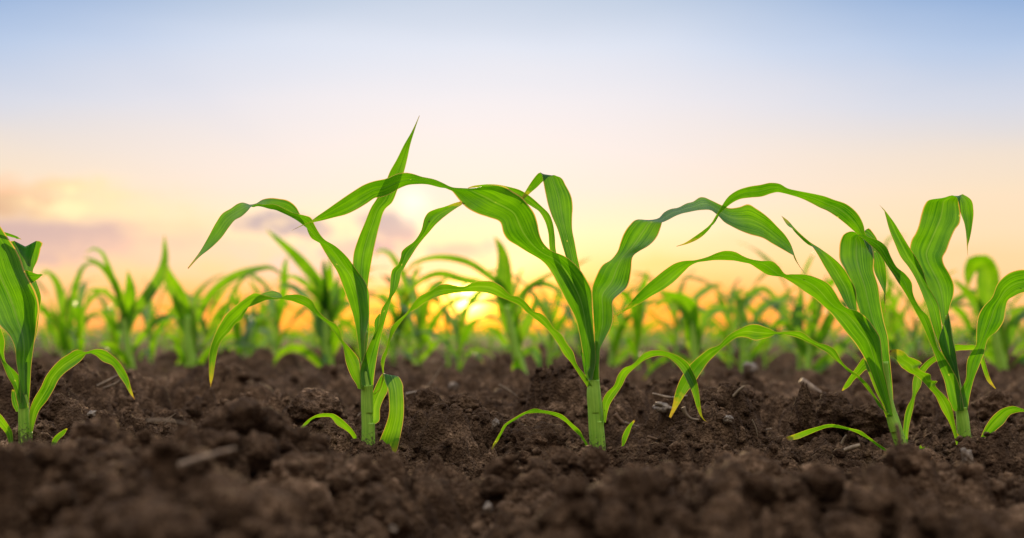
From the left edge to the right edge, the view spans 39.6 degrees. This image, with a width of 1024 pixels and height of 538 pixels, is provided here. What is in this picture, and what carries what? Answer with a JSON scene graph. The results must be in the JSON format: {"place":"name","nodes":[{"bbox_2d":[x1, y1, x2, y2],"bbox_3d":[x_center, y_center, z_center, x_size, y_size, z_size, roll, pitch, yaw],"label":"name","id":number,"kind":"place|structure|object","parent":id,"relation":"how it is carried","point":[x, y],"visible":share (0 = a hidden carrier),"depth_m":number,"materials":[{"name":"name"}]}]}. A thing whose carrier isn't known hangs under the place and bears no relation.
{"place":"outdoors","nodes":[
{"label":"outdoors","id":0,"kind":"place"},
{"bbox_2d":[0,333,1023,537],"bbox_3d":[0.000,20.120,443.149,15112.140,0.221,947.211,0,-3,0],"label":"ground","id":1,"kind":"structure","parent":0,"point":[438,498],"depth_m":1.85,"materials":[{"name":"soil"}]},
{"bbox_2d":[0,326,10,349],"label":"corn plant","id":2,"kind":"object","parent":1,"relation":"on","point":[5,335],"visible":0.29,"depth_m":8.05,"materials":[{"name":"green plant"}]},
{"bbox_2d":[5,304,42,355],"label":"corn plant","id":3,"kind":"object","parent":1,"relation":"on","point":[10,341],"visible":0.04,"depth_m":5.35,"materials":[{"name":"green plant"}]},
{"bbox_2d":[34,326,52,350],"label":"corn plant","id":4,"kind":"object","parent":1,"relation":"on","point":[43,338],"visible":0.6,"depth_m":9.44,"materials":[{"name":"green plant"}]},
{"bbox_2d":[39,393,83,421],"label":"soil clod","id":5,"kind":"object","parent":1,"relation":"on","point":[53,407],"visible":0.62,"depth_m":1.85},
{"bbox_2d":[34,278,97,353],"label":"corn plant","id":6,"kind":"object","parent":1,"relation":"on","point":[51,319],"visible":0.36,"depth_m":6.24,"materials":[{"name":"green plant"}]},
{"bbox_2d":[0,227,134,443],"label":"corn plant","id":7,"kind":"object","parent":1,"relation":"on","point":[20,298],"visible":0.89,"depth_m":1.69,"materials":[{"name":"green plant"}]},
{"bbox_2d":[39,262,102,356],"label":"corn plant","id":8,"kind":"object","parent":1,"relation":"on","point":[61,337],"visible":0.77,"depth_m":4.68,"materials":[{"name":"green plant"}]},
{"bbox_2d":[39,281,107,356],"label":"corn plant","id":9,"kind":"object","parent":1,"relation":"on","point":[80,309],"visible":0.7,"depth_m":4.45,"materials":[{"name":"green plant"}]},
{"bbox_2d":[94,323,109,349],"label":"corn plant","id":10,"kind":"object","parent":1,"relation":"on","point":[104,336],"visible":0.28,"depth_m":9.52,"materials":[{"name":"green plant"}]},
{"bbox_2d":[97,295,118,353],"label":"corn plant","id":11,"kind":"object","parent":1,"relation":"on","point":[105,308],"visible":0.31,"depth_m":6.17,"materials":[{"name":"green plant"}]},
{"bbox_2d":[97,375,118,387],"bbox_3d":[-0.605,0.167,2.135,0.038,0.022,0.003,0,-3,0],"label":"straw","id":12,"kind":"object","parent":1,"relation":"on","point":[107,381],"visible":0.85,"depth_m":2.13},
{"bbox_2d":[87,288,140,359],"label":"corn plant","id":13,"kind":"object","parent":1,"relation":"on","point":[115,326],"visible":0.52,"depth_m":5.45,"materials":[{"name":"green plant"}]},
{"bbox_2d":[84,235,181,370],"bbox_3d":[-1.088,0.124,4.079,0.283,0.452,0.085,0,-3,-6],"label":"corn plant","id":14,"kind":"object","parent":1,"relation":"on","point":[129,306],"visible":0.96,"depth_m":4.09,"materials":[{"name":"green plant"}]},
{"bbox_2d":[108,276,202,362],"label":"corn plant","id":15,"kind":"object","parent":1,"relation":"on","point":[148,313],"visible":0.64,"depth_m":5.22,"materials":[{"name":"green plant"}]},
{"bbox_2d":[155,320,174,350],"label":"corn plant","id":16,"kind":"object","parent":1,"relation":"on","point":[164,335],"visible":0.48,"depth_m":9.37,"materials":[{"name":"green plant"}]},
{"bbox_2d":[147,419,195,427],"bbox_3d":[-0.285,0.129,1.190,0.042,0.008,0.002,0,-3,0],"label":"straw","id":17,"kind":"object","parent":1,"relation":"on","point":[158,420],"visible":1,"depth_m":1.19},
{"bbox_2d":[164,326,199,349],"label":"corn plant","id":18,"kind":"object","parent":1,"relation":"on","point":[181,343],"visible":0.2,"depth_m":7.01,"materials":[{"name":"green plant"}]},
{"bbox_2d":[145,274,244,349],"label":"corn plant","id":19,"kind":"object","parent":1,"relation":"on","point":[199,290],"visible":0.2,"depth_m":6.21,"materials":[{"name":"green plant"}]},
{"bbox_2d":[178,447,235,468],"bbox_3d":[-0.198,0.123,0.924,0.038,0.015,0.003,0,-3,0],"label":"straw","id":20,"kind":"object","parent":1,"relation":"on","point":[185,463],"visible":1,"depth_m":0.92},
{"bbox_2d":[142,284,272,364],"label":"corn plant","id":21,"kind":"object","parent":1,"relation":"on","point":[214,319],"visible":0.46,"depth_m":4.50,"materials":[{"name":"green plant"}]},
{"bbox_2d":[164,265,281,370],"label":"corn plant","id":22,"kind":"object","parent":1,"relation":"on","point":[186,314],"visible":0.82,"depth_m":4.39,"materials":[{"name":"green plant"}]},
{"bbox_2d":[218,289,259,357],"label":"corn plant","id":23,"kind":"object","parent":1,"relation":"on","point":[237,329],"visible":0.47,"depth_m":5.21,"materials":[{"name":"green plant"}]},
{"bbox_2d":[219,303,267,356],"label":"corn plant","id":24,"kind":"object","parent":1,"relation":"on","point":[262,341],"visible":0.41,"depth_m":5.59,"materials":[{"name":"green plant"}]},
{"bbox_2d":[247,278,290,348],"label":"corn plant","id":25,"kind":"object","parent":1,"relation":"on","point":[266,323],"visible":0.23,"depth_m":6.04,"materials":[{"name":"green plant"}]},
{"bbox_2d":[256,405,299,443],"bbox_3d":[-0.216,0.142,1.234,0.068,0.048,0.056,0,-3,2],"label":"soil clod","id":26,"kind":"object","parent":1,"relation":"on","point":[276,424],"visible":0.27,"depth_m":1.22,"materials":[{"name":"soil"}]},
{"bbox_2d":[247,256,346,354],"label":"corn plant","id":27,"kind":"object","parent":1,"relation":"on","point":[276,310],"visible":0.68,"depth_m":5.23,"materials":[{"name":"green plant"}]},
{"bbox_2d":[267,230,348,366],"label":"corn plant","id":28,"kind":"object","parent":1,"relation":"on","point":[328,340],"visible":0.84,"depth_m":4.28,"materials":[{"name":"green plant"}]},
{"bbox_2d":[301,317,317,347],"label":"corn plant","id":29,"kind":"object","parent":1,"relation":"on","point":[314,337],"visible":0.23,"depth_m":9.44,"materials":[{"name":"green plant"}]},
{"bbox_2d":[300,325,318,347],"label":"corn plant","id":30,"kind":"object","parent":1,"relation":"on","point":[311,337],"visible":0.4,"depth_m":8.29,"materials":[{"name":"green plant"}]},
{"bbox_2d":[282,388,343,426],"bbox_3d":[-0.268,0.194,1.944,0.086,0.063,0.096,2,-3,-36],"label":"soil clod","id":31,"kind":"object","parent":1,"relation":"on","point":[305,405],"visible":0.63,"depth_m":1.92,"materials":[{"name":"soil"}]},
{"bbox_2d":[256,275,389,347],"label":"corn plant","id":32,"kind":"object","parent":1,"relation":"on","point":[300,335],"visible":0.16,"depth_m":6.08,"materials":[{"name":"green plant"}]},
{"bbox_2d":[188,115,461,452],"bbox_3d":[-0.220,0.024,1.693,0.329,0.418,0.027,0,-3,-5],"label":"corn plant","id":33,"kind":"object","parent":1,"relation":"on","point":[354,277],"visible":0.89,"depth_m":1.69,"materials":[{"name":"green plant"}]},
{"bbox_2d":[275,260,390,364],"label":"corn plant","id":34,"kind":"object","parent":1,"relation":"on","point":[316,294],"visible":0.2,"depth_m":4.39,"materials":[{"name":"green plant"}]},
{"bbox_2d":[337,299,411,356],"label":"corn plant","id":35,"kind":"object","parent":1,"relation":"on","point":[348,323],"visible":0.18,"depth_m":5.45,"materials":[{"name":"green plant"}]},
{"bbox_2d":[368,249,413,364],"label":"corn plant","id":36,"kind":"object","parent":1,"relation":"on","point":[394,342],"visible":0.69,"depth_m":5.29,"materials":[{"name":"green plant"}]},
{"bbox_2d":[388,524,398,533],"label":"pebble","id":37,"kind":"object","parent":1,"relation":"on","point":[392,528],"visible":1,"depth_m":1.08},
{"bbox_2d":[369,265,465,357],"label":"corn plant","id":38,"kind":"object","parent":1,"relation":"on","point":[407,328],"visible":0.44,"depth_m":6.14,"materials":[{"name":"green plant"}]},
{"bbox_2d":[369,275,470,364],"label":"corn plant","id":39,"kind":"object","parent":1,"relation":"on","point":[421,316],"visible":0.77,"depth_m":4.62,"materials":[{"name":"green plant"}]},
{"bbox_2d":[404,387,442,417],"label":"soil clod","id":40,"kind":"object","parent":1,"relation":"on","point":[425,399],"visible":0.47,"depth_m":1.90,"materials":[{"name":"soil"}]},
{"bbox_2d":[370,269,499,366],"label":"corn plant","id":41,"kind":"object","parent":1,"relation":"on","point":[408,297],"visible":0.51,"depth_m":5.30,"materials":[{"name":"green plant"}]},
{"bbox_2d":[427,361,445,386],"bbox_3d":[-0.146,0.204,2.729,0.039,0.054,0.004,0,-3,0],"label":"straw","id":42,"kind":"object","parent":1,"relation":"on","point":[432,380],"visible":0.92,"depth_m":2.73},
{"bbox_2d":[403,281,501,371],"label":"corn plant","id":43,"kind":"object","parent":1,"relation":"on","point":[461,335],"visible":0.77,"depth_m":4.41,"materials":[{"name":"green plant"}]},
{"bbox_2d":[448,382,458,390],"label":"pebble","id":44,"kind":"object","parent":1,"relation":"on","point":[453,386],"visible":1,"depth_m":2.81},
{"bbox_2d":[445,300,466,356],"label":"corn plant","id":45,"kind":"object","parent":1,"relation":"on","point":[457,312],"visible":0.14,"depth_m":6.38,"materials":[{"name":"green plant"}]},
{"bbox_2d":[446,392,482,412],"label":"soil clod","id":46,"kind":"object","parent":1,"relation":"on","point":[466,400],"visible":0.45,"depth_m":1.93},
{"bbox_2d":[451,323,501,358],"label":"corn plant","id":47,"kind":"object","parent":1,"relation":"on","point":[474,335],"visible":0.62,"depth_m":7.18,"materials":[{"name":"green plant"}]},
{"bbox_2d":[403,236,567,373],"bbox_3d":[-0.071,0.126,3.728,0.436,0.429,0.096,0,-3,0],"label":"corn plant","id":48,"kind":"object","parent":1,"relation":"on","point":[510,312],"visible":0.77,"depth_m":3.75,"materials":[{"name":"green plant"}]},
{"bbox_2d":[483,501,493,513],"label":"pebble","id":49,"kind":"object","parent":1,"relation":"on","point":[488,508],"visible":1,"depth_m":1.21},
{"bbox_2d":[476,324,502,346],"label":"corn plant","id":50,"kind":"object","parent":1,"relation":"on","point":[492,340],"visible":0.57,"depth_m":10.47,"materials":[{"name":"green plant"}]},
{"bbox_2d":[483,322,505,352],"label":"corn plant","id":51,"kind":"object","parent":1,"relation":"on","point":[496,337],"visible":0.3,"depth_m":9.46,"materials":[{"name":"green plant"}]},
{"bbox_2d":[491,418,498,430],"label":"pebble","id":52,"kind":"object","parent":1,"relation":"on","point":[495,422],"visible":1,"depth_m":1.80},
{"bbox_2d":[473,269,557,351],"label":"corn plant","id":53,"kind":"object","parent":1,"relation":"on","point":[499,335],"visible":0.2,"depth_m":5.39,"materials":[{"name":"green plant"}]},
{"bbox_2d":[37,323,1023,340],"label":"corn crop","id":54,"kind":"object","parent":1,"relation":"on","point":[499,329],"visible":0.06,"depth_m":25.03,"materials":[{"name":"green plant"}]},
{"bbox_2d":[524,327,546,345],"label":"corn plant","id":55,"kind":"object","parent":1,"relation":"on","point":[533,340],"visible":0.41,"depth_m":8.22,"materials":[{"name":"green plant"}]},
{"bbox_2d":[500,421,571,460],"bbox_3d":[0.029,0.202,1.629,0.075,0.056,0.106,-2,-3,31],"label":"soil clod","id":56,"kind":"object","parent":1,"relation":"on","point":[541,435],"visible":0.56,"depth_m":1.61,"materials":[{"name":"soil"}]},
{"bbox_2d":[523,287,568,348],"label":"corn plant","id":57,"kind":"object","parent":1,"relation":"on","point":[554,316],"visible":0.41,"depth_m":6.16,"materials":[{"name":"green plant"}]},
{"bbox_2d":[293,172,803,450],"bbox_3d":[0.047,0.060,1.695,0.610,0.355,0.074,0,-3,0],"label":"corn plant","id":58,"kind":"object","parent":1,"relation":"on","point":[509,209],"visible":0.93,"depth_m":1.69,"materials":[{"name":"green plant"}]},
{"bbox_2d":[472,258,632,366],"bbox_3d":[0.104,0.165,4.362,0.534,0.395,0.146,0,-3,6],"label":"corn plant","id":59,"kind":"object","parent":1,"relation":"on","point":[542,309],"visible":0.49,"depth_m":4.36,"materials":[{"name":"green plant"}]},
{"bbox_2d":[554,303,615,357],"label":"corn plant","id":60,"kind":"object","parent":1,"relation":"on","point":[570,316],"visible":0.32,"depth_m":5.53,"materials":[{"name":"green plant"}]},
{"bbox_2d":[576,446,609,477],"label":"soil clod","id":61,"kind":"object","parent":1,"relation":"on","point":[593,461],"visible":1,"depth_m":1.28,"materials":[{"name":"soil"}]},
{"bbox_2d":[613,413,624,425],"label":"twig","id":62,"kind":"object","parent":1,"relation":"on","point":[618,418],"visible":0.95,"depth_m":1.95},
{"bbox_2d":[574,276,672,352],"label":"corn plant","id":63,"kind":"object","parent":1,"relation":"on","point":[647,326],"visible":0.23,"depth_m":6.08,"materials":[{"name":"green plant"}]},
{"bbox_2d":[608,286,645,366],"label":"corn plant","id":64,"kind":"object","parent":1,"relation":"on","point":[616,332],"visible":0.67,"depth_m":4.79,"materials":[{"name":"green plant"}]},
{"bbox_2d":[619,270,652,369],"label":"corn plant","id":65,"kind":"object","parent":1,"relation":"on","point":[638,312],"visible":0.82,"depth_m":4.59,"materials":[{"name":"green plant"}]},
{"bbox_2d":[623,322,662,351],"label":"corn plant","id":66,"kind":"object","parent":1,"relation":"on","point":[644,337],"visible":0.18,"depth_m":7.09,"materials":[{"name":"green plant"}]},
{"bbox_2d":[643,324,654,347],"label":"corn plant","id":67,"kind":"object","parent":1,"relation":"on","point":[647,340],"visible":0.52,"depth_m":10.33,"materials":[{"name":"green plant"}]},
{"bbox_2d":[653,326,669,347],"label":"corn plant","id":68,"kind":"object","parent":1,"relation":"on","point":[664,343],"visible":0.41,"depth_m":9.30,"materials":[{"name":"green plant"}]},
{"bbox_2d":[652,402,671,415],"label":"pebble","id":69,"kind":"object","parent":1,"relation":"on","point":[661,408],"visible":0.95,"depth_m":1.90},
{"bbox_2d":[613,270,721,365],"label":"corn plant","id":70,"kind":"object","parent":1,"relation":"on","point":[699,293],"visible":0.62,"depth_m":5.41,"materials":[{"name":"green plant"}]},
{"bbox_2d":[652,393,687,398],"bbox_3d":[0.212,0.171,1.913,0.048,0.009,0.002,0,-3,0],"label":"straw","id":71,"kind":"object","parent":1,"relation":"on","point":[663,396],"visible":0.73,"depth_m":1.91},
{"bbox_2d":[640,293,722,347],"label":"corn plant","id":72,"kind":"object","parent":1,"relation":"on","point":[665,338],"visible":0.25,"depth_m":6.15,"materials":[{"name":"green plant"}]},
{"bbox_2d":[643,290,731,379],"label":"corn plant","id":73,"kind":"object","parent":1,"relation":"on","point":[694,323],"visible":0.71,"depth_m":3.79,"materials":[{"name":"green plant"}]},
{"bbox_2d":[681,406,698,420],"bbox_3d":[0.223,0.181,1.778,0.022,0.018,0.004,0,-3,0],"label":"straw","id":74,"kind":"object","parent":1,"relation":"on","point":[686,414],"visible":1,"depth_m":1.78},
{"bbox_2d":[702,321,725,349],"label":"corn plant","id":75,"kind":"object","parent":1,"relation":"on","point":[706,343],"visible":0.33,"depth_m":8.20,"materials":[{"name":"green plant"}]},
{"bbox_2d":[676,278,761,367],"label":"corn plant","id":76,"kind":"object","parent":1,"relation":"on","point":[734,323],"visible":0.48,"depth_m":5.20,"materials":[{"name":"green plant"}]},
{"bbox_2d":[692,385,760,410],"bbox_3d":[0.296,0.194,1.994,0.105,0.062,0.102,2,-3,-36],"label":"soil clod","id":77,"kind":"object","parent":1,"relation":"on","point":[751,391],"visible":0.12,"depth_m":1.98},
{"bbox_2d":[722,415,733,423],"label":"pebble","id":78,"kind":"object","parent":1,"relation":"on","point":[727,419],"visible":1,"depth_m":1.77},
{"bbox_2d":[655,273,806,371],"bbox_3d":[0.724,0.182,4.562,0.520,0.384,0.142,0,-3,4],"label":"corn plant","id":79,"kind":"object","parent":1,"relation":"on","point":[769,303],"visible":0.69,"depth_m":4.56,"materials":[{"name":"green plant"}]},
{"bbox_2d":[742,361,757,377],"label":"pebble","id":80,"kind":"object","parent":1,"relation":"on","point":[750,370],"visible":1,"depth_m":3.05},
{"bbox_2d":[713,285,791,362],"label":"corn plant","id":81,"kind":"object","parent":1,"relation":"on","point":[757,349],"visible":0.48,"depth_m":5.02,"materials":[{"name":"green plant"}]},
{"bbox_2d":[703,286,821,368],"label":"corn plant","id":82,"kind":"object","parent":1,"relation":"on","point":[752,311],"visible":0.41,"depth_m":5.40,"materials":[{"name":"green plant"}]},
{"bbox_2d":[712,241,859,369],"bbox_3d":[0.896,0.142,4.604,0.563,0.477,0.144,-2,-3,38],"label":"corn plant","id":83,"kind":"object","parent":1,"relation":"on","point":[780,310],"visible":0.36,"depth_m":4.64,"materials":[{"name":"green plant"}]},
{"bbox_2d":[783,301,821,353],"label":"corn plant","id":84,"kind":"object","parent":1,"relation":"on","point":[807,319],"visible":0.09,"depth_m":6.13,"materials":[{"name":"green plant"}]},
{"bbox_2d":[613,216,995,449],"bbox_3d":[0.353,0.086,1.689,0.469,0.302,0.058,1,-3,-12],"label":"corn plant","id":85,"kind":"object","parent":1,"relation":"on","point":[862,261],"visible":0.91,"depth_m":1.69,"materials":[{"name":"green plant"}]},
{"bbox_2d":[789,381,820,445],"bbox_3d":[0.381,0.189,1.853,0.040,0.087,0.046,0,-3,1],"label":"soil clod","id":86,"kind":"object","parent":1,"relation":"on","point":[803,416],"visible":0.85,"depth_m":1.84,"materials":[{"name":"soil"}]},
{"bbox_2d":[799,378,821,391],"bbox_3d":[0.458,0.185,2.149,0.051,0.042,0.008,0,-3,0],"label":"straw","id":87,"kind":"object","parent":1,"relation":"on","point":[810,385],"visible":0.51,"depth_m":2.15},
{"bbox_2d":[771,271,851,372],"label":"corn plant","id":88,"kind":"object","parent":1,"relation":"on","point":[807,351],"visible":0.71,"depth_m":4.29,"materials":[{"name":"green plant"}]},
{"bbox_2d":[828,330,838,345],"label":"corn plant","id":89,"kind":"object","parent":1,"relation":"on","point":[832,338],"visible":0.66,"depth_m":11.51,"materials":[{"name":"green plant"}]},
{"bbox_2d":[815,391,852,436],"bbox_3d":[0.436,0.199,1.920,0.058,0.066,0.073,1,-3,-14],"label":"soil clod","id":90,"kind":"object","parent":1,"relation":"on","point":[834,408],"visible":0.7,"depth_m":1.90,"materials":[{"name":"soil"}]},
{"bbox_2d":[678,183,1023,444],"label":"corn plant","id":91,"kind":"object","parent":1,"relation":"on","point":[922,255],"visible":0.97,"depth_m":1.69,"materials":[{"name":"green plant"}]},
{"bbox_2d":[843,443,860,451],"bbox_3d":[0.427,0.225,1.788,0.022,0.012,0.004,0,-3,0],"label":"straw","id":92,"kind":"object","parent":1,"relation":"on","point":[850,447],"visible":0.99,"depth_m":1.79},
{"bbox_2d":[845,403,889,438],"bbox_3d":[0.473,0.203,1.895,0.076,0.048,0.056,-1,-3,26],"label":"soil clod","id":93,"kind":"object","parent":1,"relation":"on","point":[869,420],"visible":0.73,"depth_m":1.87,"materials":[{"name":"soil"}]},
{"bbox_2d":[880,278,894,316],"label":"corn plant","id":94,"kind":"object","parent":1,"relation":"on","point":[883,307],"visible":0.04,"depth_m":5.43,"materials":[{"name":"green plant"}]},
{"bbox_2d":[857,291,921,355],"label":"corn plant","id":95,"kind":"object","parent":1,"relation":"on","point":[897,298],"visible":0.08,"depth_m":6.13,"materials":[{"name":"green plant"}]},
{"bbox_2d":[895,423,902,450],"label":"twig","id":96,"kind":"object","parent":1,"relation":"on","point":[898,435],"visible":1,"depth_m":1.22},
{"bbox_2d":[883,235,920,360],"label":"corn plant","id":97,"kind":"object","parent":1,"relation":"on","point":[896,342],"visible":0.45,"depth_m":4.61,"materials":[{"name":"green plant"}]},
{"bbox_2d":[833,269,976,360],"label":"corn plant","id":98,"kind":"object","parent":1,"relation":"on","point":[958,298],"visible":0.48,"depth_m":4.38,"materials":[{"name":"green plant"}]},
{"bbox_2d":[902,321,920,343],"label":"corn plant","id":99,"kind":"object","parent":1,"relation":"on","point":[904,335],"visible":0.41,"depth_m":12.72,"materials":[{"name":"green plant"}]},
{"bbox_2d":[918,308,927,351],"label":"corn plant","id":100,"kind":"object","parent":1,"relation":"on","point":[922,348],"visible":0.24,"depth_m":7.03,"materials":[{"name":"green plant"}]},
{"bbox_2d":[906,297,963,355],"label":"corn plant","id":101,"kind":"object","parent":1,"relation":"on","point":[927,347],"visible":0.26,"depth_m":6.04,"materials":[{"name":"green plant"}]},
{"bbox_2d":[960,447,973,463],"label":"pebble","id":102,"kind":"object","parent":1,"relation":"on","point":[966,456],"visible":0.9,"depth_m":1.45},
{"bbox_2d":[950,281,1019,350],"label":"corn plant","id":103,"kind":"object","parent":1,"relation":"on","point":[959,311],"visible":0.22,"depth_m":5.23,"materials":[{"name":"green plant"}]},
{"bbox_2d":[954,255,1023,370],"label":"corn plant","id":104,"kind":"object","parent":1,"relation":"on","point":[1001,339],"visible":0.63,"depth_m":3.91,"materials":[{"name":"green plant"}]},
{"bbox_2d":[956,297,1021,346],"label":"corn plant","id":105,"kind":"object","parent":1,"relation":"on","point":[1012,344],"visible":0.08,"depth_m":6.26,"materials":[{"name":"green plant"}]},
{"bbox_2d":[955,288,1023,355],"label":"corn plant","id":106,"kind":"object","parent":1,"relation":"on","point":[1005,318],"visible":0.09,"depth_m":4.41,"materials":[{"name":"green plant"}]},
{"bbox_2d":[963,302,1023,352],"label":"corn plant","id":107,"kind":"object","parent":1,"relation":"on","point":[1021,330],"visible":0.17,"depth_m":5.46,"materials":[{"name":"green plant"}]},
{"bbox_2d":[970,390,1019,421],"bbox_3d":[0.710,0.205,2.093,0.063,0.055,0.066,2,-3,-36],"label":"soil clod","id":108,"kind":"object","parent":1,"relation":"on","point":[989,404],"visible":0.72,"depth_m":2.07,"materials":[{"name":"soil"}]},
{"bbox_2d":[1009,306,1023,355],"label":"corn plant","id":109,"kind":"object","parent":1,"relation":"on","point":[1016,309],"visible":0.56,"depth_m":4.51,"materials":[{"name":"green plant"}]},
{"bbox_2d":[0,0,1023,332],"label":"sky","id":110,"kind":"structure","parent":0,"point":[126,125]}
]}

